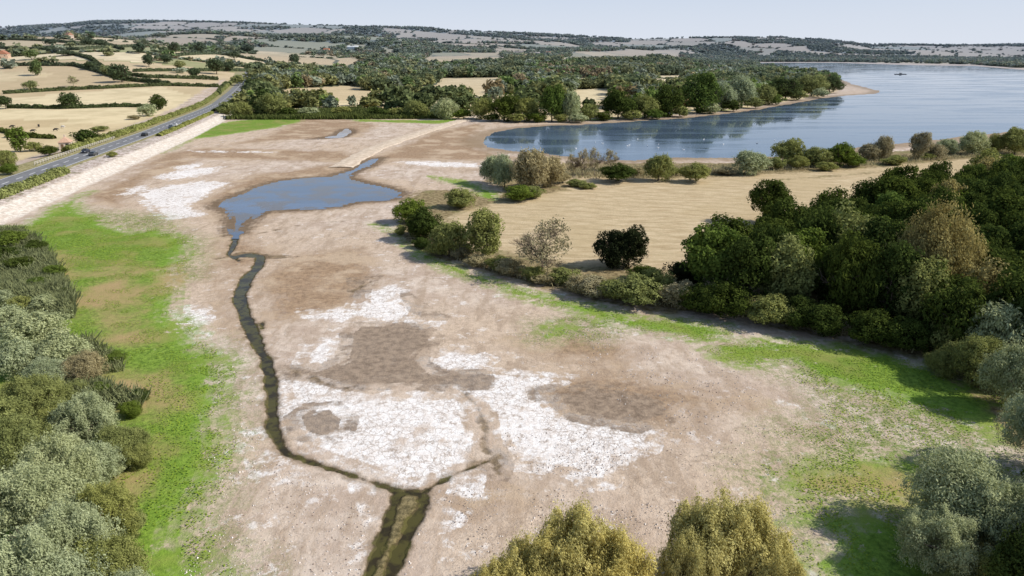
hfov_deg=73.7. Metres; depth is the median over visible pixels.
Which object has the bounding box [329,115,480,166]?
path
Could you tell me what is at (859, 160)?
bush
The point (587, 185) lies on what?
bush
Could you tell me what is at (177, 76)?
hedge
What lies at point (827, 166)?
bush
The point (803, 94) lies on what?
bush
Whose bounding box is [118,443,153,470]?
bush
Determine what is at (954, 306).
oak tree
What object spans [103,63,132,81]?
oak tree
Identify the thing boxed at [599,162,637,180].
bush
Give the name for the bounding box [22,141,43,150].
bush
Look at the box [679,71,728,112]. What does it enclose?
tree
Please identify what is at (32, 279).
bush
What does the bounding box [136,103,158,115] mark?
willow tree
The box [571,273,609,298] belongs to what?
bush
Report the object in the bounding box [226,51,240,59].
oak tree
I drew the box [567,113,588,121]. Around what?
bush
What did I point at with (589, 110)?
tree
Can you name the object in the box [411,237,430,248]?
bush
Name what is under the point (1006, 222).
oak tree
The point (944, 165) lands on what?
oak tree
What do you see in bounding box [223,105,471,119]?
hedgerow
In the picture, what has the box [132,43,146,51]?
oak tree
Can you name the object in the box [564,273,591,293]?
bush
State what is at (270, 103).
tree
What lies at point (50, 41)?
oak tree
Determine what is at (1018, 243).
oak tree
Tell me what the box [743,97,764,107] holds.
bush
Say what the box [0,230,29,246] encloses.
bush
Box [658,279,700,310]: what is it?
bush
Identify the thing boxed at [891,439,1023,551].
willow tree
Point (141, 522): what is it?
bush
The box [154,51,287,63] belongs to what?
hedge
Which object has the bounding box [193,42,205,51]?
oak tree
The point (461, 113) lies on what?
bush
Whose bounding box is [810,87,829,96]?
bush
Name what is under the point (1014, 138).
tree
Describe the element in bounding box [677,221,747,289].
tree
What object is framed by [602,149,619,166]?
tree
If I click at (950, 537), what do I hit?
willow tree
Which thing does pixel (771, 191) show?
oak tree
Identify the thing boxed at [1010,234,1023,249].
oak tree
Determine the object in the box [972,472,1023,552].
willow tree
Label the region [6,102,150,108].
hedge
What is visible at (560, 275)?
bush
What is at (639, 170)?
bush
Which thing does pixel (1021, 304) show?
oak tree
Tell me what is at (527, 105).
tree
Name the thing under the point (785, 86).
oak tree
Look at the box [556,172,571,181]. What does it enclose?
bush
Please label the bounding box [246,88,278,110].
oak tree
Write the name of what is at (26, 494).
willow tree
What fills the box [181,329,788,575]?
stones
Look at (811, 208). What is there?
oak tree
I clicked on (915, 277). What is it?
tree
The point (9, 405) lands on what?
tree
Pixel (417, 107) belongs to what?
tree
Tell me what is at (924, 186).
oak tree
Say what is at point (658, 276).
bush
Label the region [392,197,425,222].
tree
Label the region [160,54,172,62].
oak tree
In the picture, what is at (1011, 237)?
oak tree
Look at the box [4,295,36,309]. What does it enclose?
bush
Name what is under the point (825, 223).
oak tree
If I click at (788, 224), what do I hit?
oak tree
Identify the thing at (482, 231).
tree
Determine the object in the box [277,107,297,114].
bush
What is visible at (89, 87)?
hedge
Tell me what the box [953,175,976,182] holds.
oak tree
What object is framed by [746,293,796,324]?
bush
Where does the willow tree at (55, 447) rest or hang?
on the ground at (398, 363)
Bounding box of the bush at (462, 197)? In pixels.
[443,187,478,208]
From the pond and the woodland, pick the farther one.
the woodland
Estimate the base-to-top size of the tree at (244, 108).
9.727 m
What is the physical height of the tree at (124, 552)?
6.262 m
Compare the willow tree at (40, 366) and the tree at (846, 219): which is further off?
the tree at (846, 219)
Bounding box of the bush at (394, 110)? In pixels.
[388,108,404,113]
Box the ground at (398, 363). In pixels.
[0,21,1023,575]
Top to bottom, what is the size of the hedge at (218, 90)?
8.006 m
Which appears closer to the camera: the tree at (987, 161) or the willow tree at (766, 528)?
the willow tree at (766, 528)
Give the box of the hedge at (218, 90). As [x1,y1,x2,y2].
[216,81,227,94]
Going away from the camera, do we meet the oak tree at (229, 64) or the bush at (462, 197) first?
the bush at (462, 197)
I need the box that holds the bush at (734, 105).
[721,100,743,110]
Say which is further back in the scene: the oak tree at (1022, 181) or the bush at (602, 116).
the bush at (602, 116)
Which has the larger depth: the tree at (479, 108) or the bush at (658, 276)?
the tree at (479, 108)
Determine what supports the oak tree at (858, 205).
on the ground at (398, 363)
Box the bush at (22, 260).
[0,256,37,269]
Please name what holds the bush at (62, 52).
on the ground at (398, 363)
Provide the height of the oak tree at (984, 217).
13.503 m
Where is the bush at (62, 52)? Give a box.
[56,50,73,54]
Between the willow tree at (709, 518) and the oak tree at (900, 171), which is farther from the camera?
the oak tree at (900, 171)
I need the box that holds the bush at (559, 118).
[550,113,568,122]
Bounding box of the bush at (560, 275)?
[548,267,581,284]
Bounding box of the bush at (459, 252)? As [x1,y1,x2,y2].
[450,243,474,257]
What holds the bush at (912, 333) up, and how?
on the ground at (398, 363)
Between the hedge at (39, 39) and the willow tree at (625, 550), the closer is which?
the willow tree at (625, 550)
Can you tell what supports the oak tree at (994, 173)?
on the ground at (398, 363)
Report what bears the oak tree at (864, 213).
on the ground at (398, 363)
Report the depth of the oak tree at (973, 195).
138.44 m
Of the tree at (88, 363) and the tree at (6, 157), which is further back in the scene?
the tree at (6, 157)
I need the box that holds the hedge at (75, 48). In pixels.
[0,44,152,49]
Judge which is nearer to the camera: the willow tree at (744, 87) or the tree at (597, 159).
the tree at (597, 159)
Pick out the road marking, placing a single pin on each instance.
(103, 148)
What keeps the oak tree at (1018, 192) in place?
on the ground at (398, 363)
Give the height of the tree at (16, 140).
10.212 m
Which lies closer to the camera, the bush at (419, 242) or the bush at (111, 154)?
the bush at (419, 242)
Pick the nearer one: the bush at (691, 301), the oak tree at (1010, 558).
the oak tree at (1010, 558)
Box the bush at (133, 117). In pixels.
[127,115,142,118]
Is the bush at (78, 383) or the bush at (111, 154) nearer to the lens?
the bush at (78, 383)
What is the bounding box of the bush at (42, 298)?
[26,293,57,309]
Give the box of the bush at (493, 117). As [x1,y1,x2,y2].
[481,113,500,120]
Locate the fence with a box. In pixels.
[34,136,114,164]
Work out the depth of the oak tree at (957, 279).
92.25 m
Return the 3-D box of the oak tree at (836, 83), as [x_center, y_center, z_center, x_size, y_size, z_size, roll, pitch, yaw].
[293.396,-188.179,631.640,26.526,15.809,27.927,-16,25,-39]
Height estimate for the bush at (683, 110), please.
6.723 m
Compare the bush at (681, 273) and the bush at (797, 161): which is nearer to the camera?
the bush at (681, 273)
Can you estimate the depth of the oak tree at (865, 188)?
141.90 m
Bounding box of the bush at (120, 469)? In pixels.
[103,455,132,481]
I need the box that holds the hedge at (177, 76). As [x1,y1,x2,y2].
[95,66,218,79]
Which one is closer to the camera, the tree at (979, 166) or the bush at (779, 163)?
the tree at (979, 166)
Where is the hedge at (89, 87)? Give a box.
[2,82,219,93]
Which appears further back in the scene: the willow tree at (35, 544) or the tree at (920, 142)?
the tree at (920, 142)
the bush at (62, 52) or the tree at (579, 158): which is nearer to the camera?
the tree at (579, 158)
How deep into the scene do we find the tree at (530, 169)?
191.25 m
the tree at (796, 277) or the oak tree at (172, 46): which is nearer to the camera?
the tree at (796, 277)
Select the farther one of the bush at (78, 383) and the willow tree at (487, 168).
the willow tree at (487, 168)
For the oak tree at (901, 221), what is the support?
on the ground at (398, 363)
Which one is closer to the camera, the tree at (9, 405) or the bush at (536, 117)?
the tree at (9, 405)
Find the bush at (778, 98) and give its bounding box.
[770,93,787,104]
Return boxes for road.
[0,71,247,187]
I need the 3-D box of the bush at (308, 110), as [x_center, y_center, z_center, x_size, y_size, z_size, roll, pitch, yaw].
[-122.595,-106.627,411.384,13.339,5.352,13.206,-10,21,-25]
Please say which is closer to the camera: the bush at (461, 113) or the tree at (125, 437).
the tree at (125, 437)
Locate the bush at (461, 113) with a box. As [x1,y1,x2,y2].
[450,108,471,117]
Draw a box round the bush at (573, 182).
[565,179,586,186]
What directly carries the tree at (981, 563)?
on the ground at (398, 363)
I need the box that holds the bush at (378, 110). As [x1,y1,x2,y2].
[368,106,388,113]
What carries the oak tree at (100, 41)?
on the ground at (398, 363)
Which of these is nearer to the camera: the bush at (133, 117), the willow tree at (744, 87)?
the bush at (133, 117)
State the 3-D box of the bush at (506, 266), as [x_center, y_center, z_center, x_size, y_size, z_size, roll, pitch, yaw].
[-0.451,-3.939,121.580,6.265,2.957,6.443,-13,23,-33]
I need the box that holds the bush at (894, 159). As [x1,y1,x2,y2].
[879,155,907,164]
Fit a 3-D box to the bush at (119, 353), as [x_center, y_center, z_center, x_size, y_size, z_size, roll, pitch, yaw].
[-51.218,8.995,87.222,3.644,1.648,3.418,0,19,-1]
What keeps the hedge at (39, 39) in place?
on the ground at (398, 363)
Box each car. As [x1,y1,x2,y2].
[81,148,89,152]
[88,151,97,155]
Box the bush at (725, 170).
[713,166,735,174]
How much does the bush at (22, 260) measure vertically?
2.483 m
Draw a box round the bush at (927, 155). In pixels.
[920,153,936,158]
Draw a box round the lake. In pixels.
[483,63,1023,160]
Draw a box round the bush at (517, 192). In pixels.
[503,185,535,200]
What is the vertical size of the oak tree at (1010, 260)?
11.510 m
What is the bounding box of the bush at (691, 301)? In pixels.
[677,282,727,313]
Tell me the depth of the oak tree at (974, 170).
167.01 m
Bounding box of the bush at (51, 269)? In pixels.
[42,265,68,274]
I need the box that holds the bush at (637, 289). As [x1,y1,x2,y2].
[597,272,662,305]
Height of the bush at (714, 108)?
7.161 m
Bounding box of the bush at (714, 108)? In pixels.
[703,103,721,113]
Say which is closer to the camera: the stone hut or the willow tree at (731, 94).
the stone hut
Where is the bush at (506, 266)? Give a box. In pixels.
[494,257,526,275]
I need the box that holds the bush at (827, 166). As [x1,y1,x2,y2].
[815,162,839,170]
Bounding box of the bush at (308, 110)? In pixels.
[298,107,320,113]
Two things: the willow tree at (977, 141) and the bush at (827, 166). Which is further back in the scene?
the willow tree at (977, 141)
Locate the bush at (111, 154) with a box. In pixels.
[106,151,117,156]
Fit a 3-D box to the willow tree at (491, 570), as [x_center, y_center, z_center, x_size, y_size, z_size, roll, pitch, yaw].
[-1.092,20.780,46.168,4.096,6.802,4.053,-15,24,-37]
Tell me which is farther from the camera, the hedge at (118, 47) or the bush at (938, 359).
the hedge at (118, 47)
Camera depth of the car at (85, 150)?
251.22 m
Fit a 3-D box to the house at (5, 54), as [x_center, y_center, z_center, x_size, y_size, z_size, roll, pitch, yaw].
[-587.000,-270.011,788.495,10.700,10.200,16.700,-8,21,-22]
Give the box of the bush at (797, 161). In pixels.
[787,156,810,167]
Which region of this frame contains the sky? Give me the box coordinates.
[0,0,1023,45]
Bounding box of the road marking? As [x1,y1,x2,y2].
[0,103,218,183]
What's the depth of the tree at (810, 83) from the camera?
579.41 m
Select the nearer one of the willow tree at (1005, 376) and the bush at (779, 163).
the willow tree at (1005, 376)
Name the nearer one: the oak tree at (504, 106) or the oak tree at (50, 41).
the oak tree at (504, 106)
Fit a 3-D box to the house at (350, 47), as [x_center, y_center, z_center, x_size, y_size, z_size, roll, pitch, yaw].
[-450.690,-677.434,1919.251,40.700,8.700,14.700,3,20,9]
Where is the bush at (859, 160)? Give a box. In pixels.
[840,156,867,165]
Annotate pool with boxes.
[318,129,350,138]
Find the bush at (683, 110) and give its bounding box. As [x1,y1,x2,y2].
[671,105,690,116]
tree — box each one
[0,95,12,108]
[0,149,18,166]
[0,302,31,335]
[0,308,72,348]
[0,335,40,381]
[0,370,72,417]
[0,390,39,434]
[0,408,60,476]
[0,455,94,553]
[0,509,90,575]
[2,425,102,490]
[4,126,30,151]
[9,545,111,575]
[11,492,126,569]
[16,355,71,381]
[20,80,37,88]
[21,49,37,59]
[24,328,94,365]
[27,59,41,75]
[29,398,87,441]
[42,38,58,44]
[46,388,120,447]
[52,435,130,494]
[56,92,81,107]
[57,349,111,380]
[63,523,159,575]
[64,476,143,536]
[66,75,77,85]
[77,563,116,575]
[81,37,94,45]
[83,61,96,66]
[88,422,155,469]
[94,39,109,44]
[99,65,108,73]
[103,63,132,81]
[109,564,155,575]
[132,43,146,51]
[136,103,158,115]
[141,52,154,64]
[148,94,167,109]
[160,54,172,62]
[167,42,179,52]
[172,60,185,67]
[187,68,200,74]
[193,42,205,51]
[205,58,225,73]
[223,61,236,71]
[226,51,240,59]
[228,102,252,114]
[230,74,244,84]
[239,78,263,87]
[240,44,253,52]
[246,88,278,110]
[254,92,287,113]
[288,54,299,62]
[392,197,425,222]
[404,99,430,115]
[405,206,443,239]
[424,218,469,257]
[430,96,459,118]
[461,207,505,256]
[468,551,516,575]
[470,96,491,118]
[478,154,500,184]
[487,93,522,121]
[489,525,557,575]
[493,151,516,186]
[507,146,552,187]
[510,214,572,270]
[515,97,539,120]
[515,520,585,575]
[528,492,621,575]
[538,84,566,121]
[540,155,565,187]
[560,89,580,121]
[566,154,581,176]
[573,148,591,175]
[577,517,658,575]
[580,103,598,119]
[585,147,604,175]
[592,229,631,268]
[597,88,638,118]
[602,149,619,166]
[609,224,649,268]
[634,92,660,117]
[639,152,675,181]
[653,85,684,116]
[655,521,717,575]
[663,478,763,575]
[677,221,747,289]
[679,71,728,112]
[694,485,798,575]
[708,212,755,280]
[711,234,779,299]
[714,79,738,110]
[729,73,759,106]
[731,149,774,175]
[746,179,795,214]
[749,223,800,290]
[749,537,807,575]
[751,214,791,232]
[752,218,797,237]
[755,196,806,224]
[757,84,777,104]
[757,233,820,301]
[766,76,804,99]
[770,137,806,163]
[787,226,832,268]
[788,205,844,247]
[796,74,830,95]
[802,146,836,165]
[802,206,834,218]
[807,239,859,305]
[809,185,849,208]
[809,197,852,212]
[817,220,890,320]
[825,76,846,92]
[825,141,860,165]
[830,199,878,247]
[838,236,883,257]
[844,206,882,224]
[846,201,890,216]
[848,176,885,205]
[849,194,867,206]
[851,196,870,209]
[852,214,913,257]
[857,143,880,159]
[858,239,925,319]
[864,173,926,205]
[873,135,895,158]
[873,199,927,226]
[874,190,912,206]
[875,163,919,182]
[882,193,990,278]
[883,200,935,229]
[890,497,993,575]
[891,219,906,230]
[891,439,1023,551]
[892,254,950,324]
[901,177,936,194]
[903,194,936,207]
[909,131,934,158]
[910,276,990,355]
[911,260,984,318]
[914,170,940,188]
[917,168,946,180]
[919,197,942,212]
[922,317,970,353]
[923,158,952,173]
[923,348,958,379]
[925,143,950,158]
[927,184,963,209]
[930,178,967,195]
[932,172,950,179]
[936,138,964,154]
[939,169,977,184]
[940,195,969,223]
[941,328,1006,391]
[943,189,971,207]
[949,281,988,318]
[950,216,977,227]
[951,178,998,198]
[953,163,988,176]
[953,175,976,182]
[954,256,1011,300]
[959,130,990,153]
[959,249,1023,291]
[960,187,991,206]
[960,200,999,227]
[961,165,988,178]
[965,297,1023,350]
[966,147,1005,166]
[968,541,1014,575]
[969,223,1015,249]
[971,229,1016,265]
[971,338,1023,407]
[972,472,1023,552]
[973,155,994,171]
[979,186,1023,225]
[980,162,1023,188]
[980,523,1023,575]
[983,266,1023,312]
[984,169,1019,192]
[984,224,1014,243]
[987,133,1005,151]
[987,157,1022,175]
[988,383,1023,463]
[999,209,1023,231]
[1000,126,1023,153]
[1001,153,1023,161]
[1002,246,1022,263]
[1003,291,1023,347]
[1005,216,1023,244]
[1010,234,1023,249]
[1011,182,1023,197]
[1013,172,1023,185]
[1014,234,1023,257]
[1015,158,1023,172]
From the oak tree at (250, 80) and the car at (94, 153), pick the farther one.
the oak tree at (250, 80)
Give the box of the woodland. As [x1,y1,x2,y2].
[226,53,840,112]
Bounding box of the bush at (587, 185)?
[578,182,596,188]
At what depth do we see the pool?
324.42 m
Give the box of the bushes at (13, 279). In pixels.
[0,224,151,409]
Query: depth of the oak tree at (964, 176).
153.62 m
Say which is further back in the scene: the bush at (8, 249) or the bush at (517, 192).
the bush at (517, 192)
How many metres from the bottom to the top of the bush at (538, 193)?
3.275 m
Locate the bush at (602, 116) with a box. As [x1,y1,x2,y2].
[594,111,612,120]
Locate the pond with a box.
[218,159,401,238]
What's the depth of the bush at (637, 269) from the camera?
118.34 m
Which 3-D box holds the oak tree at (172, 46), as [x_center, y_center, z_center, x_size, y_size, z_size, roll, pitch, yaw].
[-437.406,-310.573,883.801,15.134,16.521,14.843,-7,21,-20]
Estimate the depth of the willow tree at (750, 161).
217.19 m
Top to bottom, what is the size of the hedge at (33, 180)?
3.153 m
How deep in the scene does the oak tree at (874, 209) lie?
124.98 m
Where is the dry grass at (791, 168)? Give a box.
[409,147,1022,352]
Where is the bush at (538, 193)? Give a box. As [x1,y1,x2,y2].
[528,185,546,198]
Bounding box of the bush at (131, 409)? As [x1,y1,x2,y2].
[117,400,142,419]
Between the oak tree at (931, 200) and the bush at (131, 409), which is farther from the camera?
the oak tree at (931, 200)
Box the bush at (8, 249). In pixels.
[0,245,25,259]
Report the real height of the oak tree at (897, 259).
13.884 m
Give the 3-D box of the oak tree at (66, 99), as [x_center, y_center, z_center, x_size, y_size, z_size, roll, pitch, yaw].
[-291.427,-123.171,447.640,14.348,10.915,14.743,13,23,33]
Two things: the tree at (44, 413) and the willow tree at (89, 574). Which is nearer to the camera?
the willow tree at (89, 574)
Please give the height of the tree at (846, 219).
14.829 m
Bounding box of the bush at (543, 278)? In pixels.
[530,271,554,285]
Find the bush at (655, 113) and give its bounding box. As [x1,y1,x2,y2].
[644,109,666,118]
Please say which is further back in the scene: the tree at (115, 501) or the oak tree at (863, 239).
the oak tree at (863, 239)
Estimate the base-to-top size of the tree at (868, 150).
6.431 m
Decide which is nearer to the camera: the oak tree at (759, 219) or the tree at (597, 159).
the oak tree at (759, 219)
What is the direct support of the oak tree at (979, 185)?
on the ground at (398, 363)
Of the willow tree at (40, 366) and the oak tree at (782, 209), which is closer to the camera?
the willow tree at (40, 366)
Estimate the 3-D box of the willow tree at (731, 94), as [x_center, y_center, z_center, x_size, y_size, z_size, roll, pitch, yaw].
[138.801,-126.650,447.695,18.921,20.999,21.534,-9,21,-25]
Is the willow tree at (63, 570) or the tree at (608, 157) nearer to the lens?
the willow tree at (63, 570)
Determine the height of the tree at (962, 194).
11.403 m
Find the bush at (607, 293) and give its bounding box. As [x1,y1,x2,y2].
[595,279,624,299]
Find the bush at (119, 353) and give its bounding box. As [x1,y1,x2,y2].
[101,350,128,364]
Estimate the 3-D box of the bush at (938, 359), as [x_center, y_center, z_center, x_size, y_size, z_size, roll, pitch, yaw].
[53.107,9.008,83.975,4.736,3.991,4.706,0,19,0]
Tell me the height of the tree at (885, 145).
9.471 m
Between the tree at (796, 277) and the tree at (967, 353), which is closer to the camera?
the tree at (967, 353)
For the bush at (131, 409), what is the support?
on the ground at (398, 363)
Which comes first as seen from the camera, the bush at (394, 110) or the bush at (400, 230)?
the bush at (400, 230)
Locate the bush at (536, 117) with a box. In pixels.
[526,112,546,122]
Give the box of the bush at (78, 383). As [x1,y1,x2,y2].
[54,378,94,401]
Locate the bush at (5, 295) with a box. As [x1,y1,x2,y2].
[0,289,13,304]
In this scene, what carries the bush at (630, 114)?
on the ground at (398, 363)
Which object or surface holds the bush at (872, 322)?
on the ground at (398, 363)
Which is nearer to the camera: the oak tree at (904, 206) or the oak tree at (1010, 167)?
the oak tree at (904, 206)
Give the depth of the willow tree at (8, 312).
93.65 m
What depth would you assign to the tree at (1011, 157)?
185.18 m
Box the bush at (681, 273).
[662,261,705,286]
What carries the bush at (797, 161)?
on the ground at (398, 363)
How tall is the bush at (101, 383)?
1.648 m
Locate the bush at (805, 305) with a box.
[780,294,816,329]
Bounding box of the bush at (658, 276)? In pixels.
[641,267,674,297]
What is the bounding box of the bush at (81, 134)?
[68,129,101,141]
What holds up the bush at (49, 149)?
on the ground at (398, 363)
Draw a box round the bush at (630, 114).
[621,110,643,119]
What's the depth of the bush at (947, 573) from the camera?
49.59 m
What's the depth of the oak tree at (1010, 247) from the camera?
103.90 m
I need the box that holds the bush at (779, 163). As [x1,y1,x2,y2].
[768,157,786,168]
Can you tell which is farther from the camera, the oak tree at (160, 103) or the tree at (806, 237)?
the oak tree at (160, 103)
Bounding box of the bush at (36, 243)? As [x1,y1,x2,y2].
[19,239,49,250]
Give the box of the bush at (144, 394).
[127,388,150,402]
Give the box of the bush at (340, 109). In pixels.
[330,106,351,113]
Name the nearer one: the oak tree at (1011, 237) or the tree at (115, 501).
the tree at (115, 501)
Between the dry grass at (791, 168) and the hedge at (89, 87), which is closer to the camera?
the dry grass at (791, 168)
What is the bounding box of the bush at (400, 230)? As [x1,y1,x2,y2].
[394,225,406,234]
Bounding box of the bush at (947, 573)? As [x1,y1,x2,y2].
[926,566,974,575]
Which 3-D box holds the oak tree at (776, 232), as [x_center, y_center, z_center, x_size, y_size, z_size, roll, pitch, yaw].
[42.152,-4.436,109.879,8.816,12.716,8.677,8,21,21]
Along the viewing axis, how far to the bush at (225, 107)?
411.09 m
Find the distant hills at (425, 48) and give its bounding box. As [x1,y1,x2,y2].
[0,19,1023,80]
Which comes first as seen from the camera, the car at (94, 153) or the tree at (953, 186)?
the tree at (953, 186)
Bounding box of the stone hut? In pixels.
[57,135,72,149]
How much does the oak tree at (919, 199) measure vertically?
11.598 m
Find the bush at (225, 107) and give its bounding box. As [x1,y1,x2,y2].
[215,101,235,114]
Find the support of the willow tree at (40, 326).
on the ground at (398, 363)
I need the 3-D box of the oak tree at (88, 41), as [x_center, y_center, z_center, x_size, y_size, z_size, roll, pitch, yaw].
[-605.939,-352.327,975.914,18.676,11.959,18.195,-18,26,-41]
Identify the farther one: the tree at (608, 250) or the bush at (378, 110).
the bush at (378, 110)
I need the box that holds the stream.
[228,239,445,575]
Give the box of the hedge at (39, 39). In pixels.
[8,37,80,42]
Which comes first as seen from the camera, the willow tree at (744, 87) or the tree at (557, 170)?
the tree at (557, 170)
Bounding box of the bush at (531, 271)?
[518,266,545,281]
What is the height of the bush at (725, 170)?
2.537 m
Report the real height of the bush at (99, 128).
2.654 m
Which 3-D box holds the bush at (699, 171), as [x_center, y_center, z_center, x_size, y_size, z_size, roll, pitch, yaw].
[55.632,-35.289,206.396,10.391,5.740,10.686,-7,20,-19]
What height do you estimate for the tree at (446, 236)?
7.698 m
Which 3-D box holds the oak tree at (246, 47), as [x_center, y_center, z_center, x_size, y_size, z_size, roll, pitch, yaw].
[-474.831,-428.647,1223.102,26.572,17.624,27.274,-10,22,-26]
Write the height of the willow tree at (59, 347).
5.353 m
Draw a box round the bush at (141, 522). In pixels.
[112,508,147,540]
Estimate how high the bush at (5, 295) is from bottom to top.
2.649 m
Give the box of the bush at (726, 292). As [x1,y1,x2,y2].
[697,280,753,317]
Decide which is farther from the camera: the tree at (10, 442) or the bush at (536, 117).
the bush at (536, 117)
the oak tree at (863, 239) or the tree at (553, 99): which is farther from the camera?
the tree at (553, 99)
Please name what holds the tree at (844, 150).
on the ground at (398, 363)
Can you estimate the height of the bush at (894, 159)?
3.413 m
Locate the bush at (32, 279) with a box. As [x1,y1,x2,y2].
[26,276,50,284]
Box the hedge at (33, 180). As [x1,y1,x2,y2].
[0,165,70,198]
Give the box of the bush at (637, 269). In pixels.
[626,263,662,276]
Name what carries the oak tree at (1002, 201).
on the ground at (398, 363)
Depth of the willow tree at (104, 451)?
61.15 m
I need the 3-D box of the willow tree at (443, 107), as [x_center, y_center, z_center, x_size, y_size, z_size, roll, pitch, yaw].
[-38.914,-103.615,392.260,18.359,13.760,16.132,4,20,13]
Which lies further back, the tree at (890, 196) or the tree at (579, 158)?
the tree at (579, 158)
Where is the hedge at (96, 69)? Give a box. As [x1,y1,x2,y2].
[0,61,169,82]
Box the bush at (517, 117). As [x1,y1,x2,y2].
[505,112,527,121]
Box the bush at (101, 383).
[88,381,110,392]
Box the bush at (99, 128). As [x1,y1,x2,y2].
[89,126,108,130]
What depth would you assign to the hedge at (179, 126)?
339.88 m
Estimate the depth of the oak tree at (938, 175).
160.98 m
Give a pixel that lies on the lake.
(940, 102)
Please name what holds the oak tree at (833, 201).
on the ground at (398, 363)
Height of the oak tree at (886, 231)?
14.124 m
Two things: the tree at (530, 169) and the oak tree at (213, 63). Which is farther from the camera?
the oak tree at (213, 63)
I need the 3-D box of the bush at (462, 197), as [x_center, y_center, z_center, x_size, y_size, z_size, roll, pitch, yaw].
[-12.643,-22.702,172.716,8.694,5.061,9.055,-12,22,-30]
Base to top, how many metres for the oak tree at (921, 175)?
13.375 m
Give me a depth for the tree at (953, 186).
140.95 m
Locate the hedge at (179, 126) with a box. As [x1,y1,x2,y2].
[155,111,213,135]
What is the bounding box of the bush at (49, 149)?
[35,145,58,154]
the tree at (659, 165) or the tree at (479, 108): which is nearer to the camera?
the tree at (659, 165)
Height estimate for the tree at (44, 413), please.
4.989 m
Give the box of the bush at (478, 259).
[462,253,493,266]
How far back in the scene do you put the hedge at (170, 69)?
720.94 m
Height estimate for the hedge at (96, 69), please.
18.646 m
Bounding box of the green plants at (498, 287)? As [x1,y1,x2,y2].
[6,217,1006,575]
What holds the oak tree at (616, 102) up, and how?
on the ground at (398, 363)
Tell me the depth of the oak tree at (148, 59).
730.40 m
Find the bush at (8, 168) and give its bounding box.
[0,163,18,173]
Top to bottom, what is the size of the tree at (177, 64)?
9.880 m
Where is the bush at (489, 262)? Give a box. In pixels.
[484,254,508,268]
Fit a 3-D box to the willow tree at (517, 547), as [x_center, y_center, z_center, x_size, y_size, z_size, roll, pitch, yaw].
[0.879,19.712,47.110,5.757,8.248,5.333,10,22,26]
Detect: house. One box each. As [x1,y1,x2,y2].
[0,50,10,58]
[346,46,357,48]
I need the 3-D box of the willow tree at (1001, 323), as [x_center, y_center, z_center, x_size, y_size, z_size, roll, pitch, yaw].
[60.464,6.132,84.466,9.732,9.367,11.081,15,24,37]
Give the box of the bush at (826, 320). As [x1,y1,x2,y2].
[801,300,849,337]
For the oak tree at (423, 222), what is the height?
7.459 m
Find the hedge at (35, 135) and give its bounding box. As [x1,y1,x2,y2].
[0,127,56,138]
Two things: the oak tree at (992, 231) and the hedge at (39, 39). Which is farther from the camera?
the hedge at (39, 39)
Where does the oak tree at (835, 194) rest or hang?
on the ground at (398, 363)
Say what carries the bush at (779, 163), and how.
on the ground at (398, 363)
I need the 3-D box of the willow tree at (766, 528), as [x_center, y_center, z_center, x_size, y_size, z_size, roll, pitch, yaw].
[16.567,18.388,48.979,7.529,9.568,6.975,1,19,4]
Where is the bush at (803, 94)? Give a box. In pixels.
[788,90,808,98]
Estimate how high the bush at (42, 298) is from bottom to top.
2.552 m
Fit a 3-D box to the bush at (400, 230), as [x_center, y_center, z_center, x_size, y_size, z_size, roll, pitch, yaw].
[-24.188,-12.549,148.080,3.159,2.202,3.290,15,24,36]
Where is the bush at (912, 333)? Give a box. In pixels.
[878,315,935,350]
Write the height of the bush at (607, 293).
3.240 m
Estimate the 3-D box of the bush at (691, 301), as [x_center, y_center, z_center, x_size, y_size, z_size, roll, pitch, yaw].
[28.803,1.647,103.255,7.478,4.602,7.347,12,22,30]
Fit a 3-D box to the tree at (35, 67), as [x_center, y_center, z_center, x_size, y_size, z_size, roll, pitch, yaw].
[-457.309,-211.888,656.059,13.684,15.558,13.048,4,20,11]
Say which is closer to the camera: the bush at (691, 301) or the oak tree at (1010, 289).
the oak tree at (1010, 289)
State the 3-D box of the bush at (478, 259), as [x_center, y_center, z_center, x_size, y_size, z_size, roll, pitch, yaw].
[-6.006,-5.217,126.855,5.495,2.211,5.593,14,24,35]
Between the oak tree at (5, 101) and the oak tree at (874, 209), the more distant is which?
the oak tree at (5, 101)
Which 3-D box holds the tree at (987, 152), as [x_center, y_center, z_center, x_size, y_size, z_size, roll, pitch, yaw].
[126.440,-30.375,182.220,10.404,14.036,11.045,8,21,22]
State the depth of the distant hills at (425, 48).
2216.90 m
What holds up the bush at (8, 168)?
on the ground at (398, 363)
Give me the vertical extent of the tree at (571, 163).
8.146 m
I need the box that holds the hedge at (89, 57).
[46,48,103,65]
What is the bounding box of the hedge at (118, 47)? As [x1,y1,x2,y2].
[92,39,124,49]
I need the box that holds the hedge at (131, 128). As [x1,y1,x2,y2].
[61,74,237,151]
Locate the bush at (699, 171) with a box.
[675,161,711,180]
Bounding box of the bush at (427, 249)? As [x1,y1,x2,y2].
[423,243,446,254]
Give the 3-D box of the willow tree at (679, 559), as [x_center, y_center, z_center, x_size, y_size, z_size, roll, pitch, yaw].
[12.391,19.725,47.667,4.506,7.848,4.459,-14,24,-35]
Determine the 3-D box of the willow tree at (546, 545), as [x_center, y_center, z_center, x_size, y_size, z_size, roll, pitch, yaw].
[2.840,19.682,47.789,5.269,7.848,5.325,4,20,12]
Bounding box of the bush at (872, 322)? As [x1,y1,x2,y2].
[844,308,901,344]
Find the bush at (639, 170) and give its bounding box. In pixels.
[632,167,644,175]
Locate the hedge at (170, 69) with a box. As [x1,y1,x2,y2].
[132,67,250,71]

